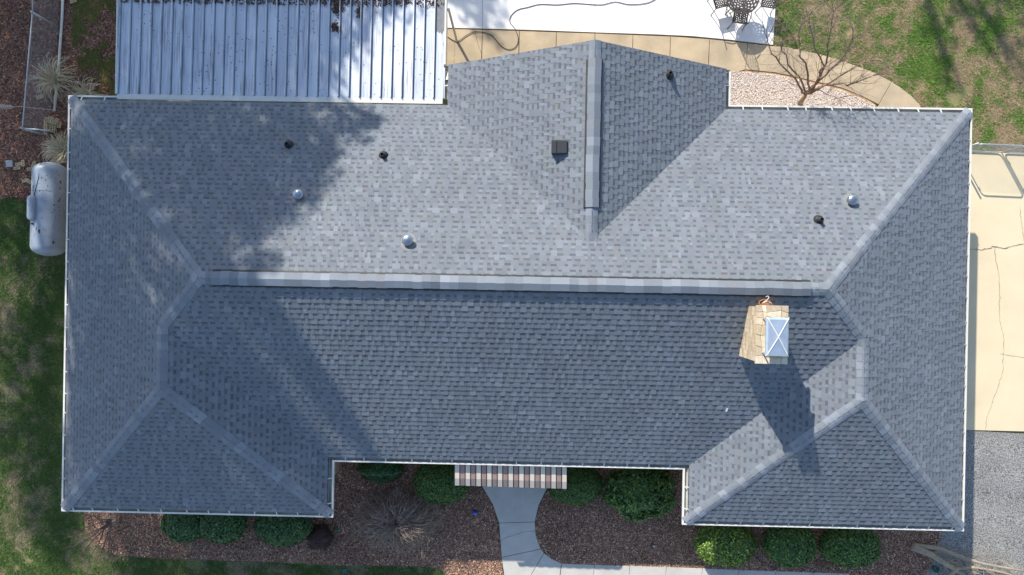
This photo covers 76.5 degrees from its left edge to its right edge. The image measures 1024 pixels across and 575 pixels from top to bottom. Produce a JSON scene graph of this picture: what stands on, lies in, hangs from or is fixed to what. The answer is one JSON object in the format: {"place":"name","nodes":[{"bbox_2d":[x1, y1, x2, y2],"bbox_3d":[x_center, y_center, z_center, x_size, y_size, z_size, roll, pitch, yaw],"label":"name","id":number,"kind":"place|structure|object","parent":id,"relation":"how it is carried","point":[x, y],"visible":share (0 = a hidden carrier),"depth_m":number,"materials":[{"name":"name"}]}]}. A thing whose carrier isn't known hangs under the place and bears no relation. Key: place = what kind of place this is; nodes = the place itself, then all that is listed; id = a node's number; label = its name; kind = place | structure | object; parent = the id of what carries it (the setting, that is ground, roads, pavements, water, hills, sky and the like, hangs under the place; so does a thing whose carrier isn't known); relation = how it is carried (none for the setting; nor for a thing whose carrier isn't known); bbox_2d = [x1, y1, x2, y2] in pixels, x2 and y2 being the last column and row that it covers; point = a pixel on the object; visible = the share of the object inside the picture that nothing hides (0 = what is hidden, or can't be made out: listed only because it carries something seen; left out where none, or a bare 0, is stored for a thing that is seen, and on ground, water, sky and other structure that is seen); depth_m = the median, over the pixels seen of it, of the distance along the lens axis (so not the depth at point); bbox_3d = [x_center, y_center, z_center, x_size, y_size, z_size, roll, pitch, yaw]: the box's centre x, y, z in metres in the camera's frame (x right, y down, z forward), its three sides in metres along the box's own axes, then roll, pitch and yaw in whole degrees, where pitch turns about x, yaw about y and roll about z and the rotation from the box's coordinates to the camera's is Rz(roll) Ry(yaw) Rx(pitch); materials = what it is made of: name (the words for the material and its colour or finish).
{"place":"outdoors","nodes":[
{"label":"outdoors","id":0,"kind":"place"},
{"bbox_2d":[0,0,1023,574],"bbox_3d":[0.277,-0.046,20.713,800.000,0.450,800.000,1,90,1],"label":"ground","id":1,"kind":"structure","parent":0,"point":[954,96],"depth_m":20.80,"materials":[{"name":"green plant"}]},
{"bbox_2d":[0,0,120,201],"bbox_3d":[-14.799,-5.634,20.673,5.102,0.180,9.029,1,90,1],"label":"leaf litter","id":2,"kind":"object","parent":1,"relation":"on","point":[20,176],"visible":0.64,"depth_m":20.64,"materials":[{"name":"brown plant"}]},
{"bbox_2d":[5,160,13,166],"bbox_3d":[-15.970,-3.937,20.671,0.220,0.075,0.220,-3,90,1],"label":"paver","id":3,"kind":"object","parent":2,"relation":"on","point":[9,163],"visible":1,"depth_m":20.63,"materials":[{"name":"concrete"}]},
{"bbox_2d":[0,104,50,109],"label":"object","id":4,"kind":"object","parent":2,"relation":"on","point":[6,106],"depth_m":20.20,"materials":[{"name":"plant"}]},
{"bbox_2d":[20,0,59,136],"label":"wire fence","id":5,"kind":"object","parent":2,"relation":"on","point":[27,73],"visible":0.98,"depth_m":19.83,"materials":[{"name":"grey metal"}]},
{"bbox_2d":[27,162,66,255],"bbox_3d":[-14.251,-2.425,20.117,0.951,1.270,2.915,2,90,1],"label":"gas tank","id":6,"kind":"object","parent":2,"relation":"on","point":[46,207],"visible":0.98,"depth_m":19.66,"materials":[{"name":"metal"}]},
{"bbox_2d":[38,132,66,165],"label":"ornamental grass","id":7,"kind":"object","parent":2,"relation":"on","point":[60,152],"depth_m":20.25,"materials":[{"name":"plant"}]},
{"bbox_2d":[28,49,79,103],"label":"ornamental grass","id":8,"kind":"object","parent":2,"relation":"on","point":[56,79],"depth_m":20.23,"materials":[{"name":"plant"}]},
{"bbox_2d":[53,0,63,110],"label":"pipe","id":9,"kind":"object","parent":2,"relation":"on","point":[60,42],"visible":0.88,"depth_m":20.54,"materials":[{"name":"white metal"}]},
{"bbox_2d":[65,74,109,105],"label":"ornamental grass","id":10,"kind":"object","parent":2,"relation":"on","point":[84,91],"depth_m":20.37,"materials":[{"name":"plant"}]},
{"bbox_2d":[70,0,121,99],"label":"moss","id":11,"kind":"object","parent":2,"relation":"on","point":[75,19],"visible":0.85,"depth_m":20.60,"materials":[{"name":"green plant"}]},
{"bbox_2d":[84,462,502,574],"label":"mulch","id":12,"kind":"object","parent":1,"relation":"on","point":[181,551],"visible":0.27,"depth_m":20.96,"materials":[{"name":"brown wood"}]},
{"bbox_2d":[67,512,117,563],"bbox_3d":[-13.092,7.709,20.433,1.505,1.429,1.516,1,90,1],"label":"pruned shrub","id":13,"kind":"object","parent":12,"relation":"on","point":[107,523],"visible":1,"depth_m":20.34,"materials":[{"name":"brown plant"}]},
{"bbox_2d":[159,514,205,542],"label":"round shrub","id":14,"kind":"object","parent":12,"relation":"on","point":[179,528],"visible":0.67,"depth_m":20.39,"materials":[{"name":"green plant"}]},
{"bbox_2d":[199,515,247,544],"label":"round shrub","id":15,"kind":"object","parent":12,"relation":"on","point":[226,529],"visible":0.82,"depth_m":20.19,"materials":[{"name":"green plant"}]},
{"bbox_2d":[253,516,313,547],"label":"round shrub","id":16,"kind":"object","parent":12,"relation":"on","point":[277,530],"visible":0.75,"depth_m":20.18,"materials":[{"name":"green plant"}]},
{"bbox_2d":[307,523,333,550],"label":"barberry shrub","id":17,"kind":"object","parent":12,"relation":"on","point":[320,537],"visible":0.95,"depth_m":20.56,"materials":[{"name":"brown plant"}]},
{"bbox_2d":[355,462,406,483],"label":"shrub","id":18,"kind":"object","parent":12,"relation":"on","point":[378,472],"visible":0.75,"depth_m":20.17,"materials":[{"name":"green plant"}]},
{"bbox_2d":[347,482,447,559],"bbox_3d":[-3.603,7.317,20.389,3.244,1.169,2.630,1,90,1],"label":"weeping shrub","id":19,"kind":"object","parent":12,"relation":"on","point":[403,522],"visible":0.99,"depth_m":20.17,"materials":[{"name":"brown plant"}]},
{"bbox_2d":[413,464,468,504],"bbox_3d":[-2.184,6.021,20.294,1.843,1.184,1.465,1,90,1],"label":"round shrub","id":20,"kind":"object","parent":12,"relation":"on","point":[434,482],"visible":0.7,"depth_m":19.91,"materials":[{"name":"green plant"}]},
{"bbox_2d":[60,40,972,531],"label":"house","id":21,"kind":"structure","parent":1,"relation":"on","point":[520,270],"depth_m":16.80,"materials":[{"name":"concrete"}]},
{"bbox_2d":[482,475,849,574],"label":"front walk","id":22,"kind":"structure","parent":1,"relation":"on","point":[516,509],"depth_m":20.86,"materials":[{"name":"concrete"}]},
{"bbox_2d":[447,29,920,107],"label":"back walk","id":23,"kind":"structure","parent":1,"relation":"on","point":[728,55],"depth_m":20.34,"materials":[{"name":"beige concrete"}]},
{"bbox_2d":[115,0,457,103],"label":"patio cover","id":24,"kind":"object","parent":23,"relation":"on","point":[229,51],"visible":0.99,"depth_m":18.14,"materials":[{"name":"white metal"}]},
{"bbox_2d":[120,0,444,32],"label":"fallen leaves","id":25,"kind":"object","parent":24,"relation":"on","point":[336,3],"visible":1,"depth_m":18.12,"materials":[{"name":"brown plant"}]},
{"bbox_2d":[535,467,943,574],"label":"mulch","id":26,"kind":"object","parent":1,"relation":"on","point":[583,536],"visible":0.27,"depth_m":20.82,"materials":[{"name":"brown wood"}]},
{"bbox_2d":[548,467,604,505],"bbox_3d":[1.975,6.094,20.235,1.826,1.192,1.379,1,90,1],"label":"round shrub","id":27,"kind":"object","parent":26,"relation":"on","point":[584,485],"visible":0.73,"depth_m":19.85,"materials":[{"name":"green plant"}]},
{"bbox_2d":[600,468,676,522],"bbox_3d":[3.930,6.352,20.128,2.368,1.374,1.860,1,90,1],"label":"broadleaf shrub","id":28,"kind":"object","parent":26,"relation":"on","point":[635,493],"visible":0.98,"depth_m":19.75,"materials":[{"name":"green plant"}]},
{"bbox_2d":[693,525,759,567],"bbox_3d":[6.690,8.007,20.329,2.069,1.070,1.479,1,90,1],"label":"round shrub","id":29,"kind":"object","parent":26,"relation":"on","point":[730,546],"visible":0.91,"depth_m":20.04,"materials":[{"name":"green plant"}]},
{"bbox_2d":[761,527,817,567],"bbox_3d":[8.679,8.049,20.319,1.756,1.034,1.426,1,90,1],"label":"round shrub","id":30,"kind":"object","parent":26,"relation":"on","point":[790,547],"visible":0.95,"depth_m":20.01,"materials":[{"name":"green plant"}]},
{"bbox_2d":[817,528,881,568],"bbox_3d":[10.534,8.054,20.302,1.934,1.019,1.406,1,90,1],"label":"round shrub","id":31,"kind":"object","parent":26,"relation":"on","point":[852,548],"visible":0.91,"depth_m":20.00,"materials":[{"name":"green plant"}]},
{"bbox_2d":[730,71,874,106],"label":"gravel","id":32,"kind":"structure","parent":1,"relation":"on","point":[775,92],"depth_m":20.32,"materials":[{"name":"beige gravel"}]},
{"bbox_2d":[739,70,874,106],"bbox_3d":[8.948,-6.388,20.332,5.022,0.001,0.349,14,90,1],"label":"clay edge","id":33,"kind":"object","parent":32,"relation":"on","point":[812,82],"visible":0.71,"depth_m":20.33,"materials":[{"name":"brick"}]},
{"bbox_2d":[736,0,912,108],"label":"bare tree","id":34,"kind":"object","parent":32,"relation":"on","point":[812,89],"visible":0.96,"depth_m":17.61,"materials":[{"name":"brown plant"}]},
{"bbox_2d":[925,430,1023,574],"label":"asphalt drive","id":35,"kind":"structure","parent":1,"relation":"on","point":[994,496],"depth_m":20.64,"materials":[{"name":"grey asphalt"}]},
{"bbox_2d":[932,565,939,572],"bbox_3d":[13.488,8.963,20.696,0.200,0.150,0.195,1,90,1],"label":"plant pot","id":36,"kind":"object","parent":35,"relation":"on","point":[934,567],"visible":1,"depth_m":20.67,"materials":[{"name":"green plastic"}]},
{"bbox_2d":[909,543,979,574],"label":"fallen limb","id":37,"kind":"object","parent":35,"relation":"on","point":[928,553],"visible":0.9,"depth_m":20.52,"materials":[{"name":"brown wood"}]},
{"bbox_2d":[913,542,1023,574],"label":"fallen limb","id":38,"kind":"object","parent":35,"relation":"on","point":[943,550],"visible":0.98,"depth_m":20.48,"materials":[{"name":"brown wood"}]},
{"bbox_2d":[948,545,1012,574],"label":"fallen limb","id":39,"kind":"object","parent":35,"relation":"on","point":[961,569],"visible":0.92,"depth_m":20.48,"materials":[{"name":"brown wood"}]},
{"bbox_2d":[448,0,774,44],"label":"patio","id":40,"kind":"structure","parent":0,"point":[692,18],"depth_m":20.37,"materials":[{"name":"concrete"}]},
{"bbox_2d":[448,0,653,49],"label":"extension cord","id":41,"kind":"object","parent":40,"relation":"on","point":[547,4],"visible":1,"depth_m":20.38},
{"bbox_2d":[707,0,727,15],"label":"patio chair","id":42,"kind":"object","parent":40,"relation":"on","point":[720,3],"visible":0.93,"depth_m":19.91,"materials":[{"name":"brown metal"}]},
{"bbox_2d":[727,7,751,30],"bbox_3d":[6.992,-8.235,19.886,0.526,0.874,0.637,9,90,1],"label":"patio chair","id":43,"kind":"object","parent":40,"relation":"on","point":[739,18],"visible":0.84,"depth_m":19.90,"materials":[{"name":"brown metal"}]},
{"bbox_2d":[725,0,758,16],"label":"patio table","id":44,"kind":"object","parent":40,"relation":"on","point":[743,9],"visible":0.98,"depth_m":19.62,"materials":[{"name":"brown metal"}]},
{"bbox_2d":[754,0,784,14],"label":"patio chair","id":45,"kind":"object","parent":40,"relation":"on","point":[773,5],"visible":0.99,"depth_m":19.88,"materials":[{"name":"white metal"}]},
{"bbox_2d":[773,0,1023,154],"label":"grass","id":46,"kind":"structure","parent":0,"point":[960,31],"depth_m":20.27,"materials":[{"name":"green plant"}]},
{"bbox_2d":[966,152,1023,430],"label":"driveway","id":47,"kind":"structure","parent":0,"point":[995,380],"depth_m":20.36,"materials":[{"name":"beige concrete"}]},
{"bbox_2d":[972,142,1023,153],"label":"wire gate","id":48,"kind":"structure","parent":47,"relation":"on","point":[1004,145],"depth_m":19.68,"materials":[{"name":"grey metal"}]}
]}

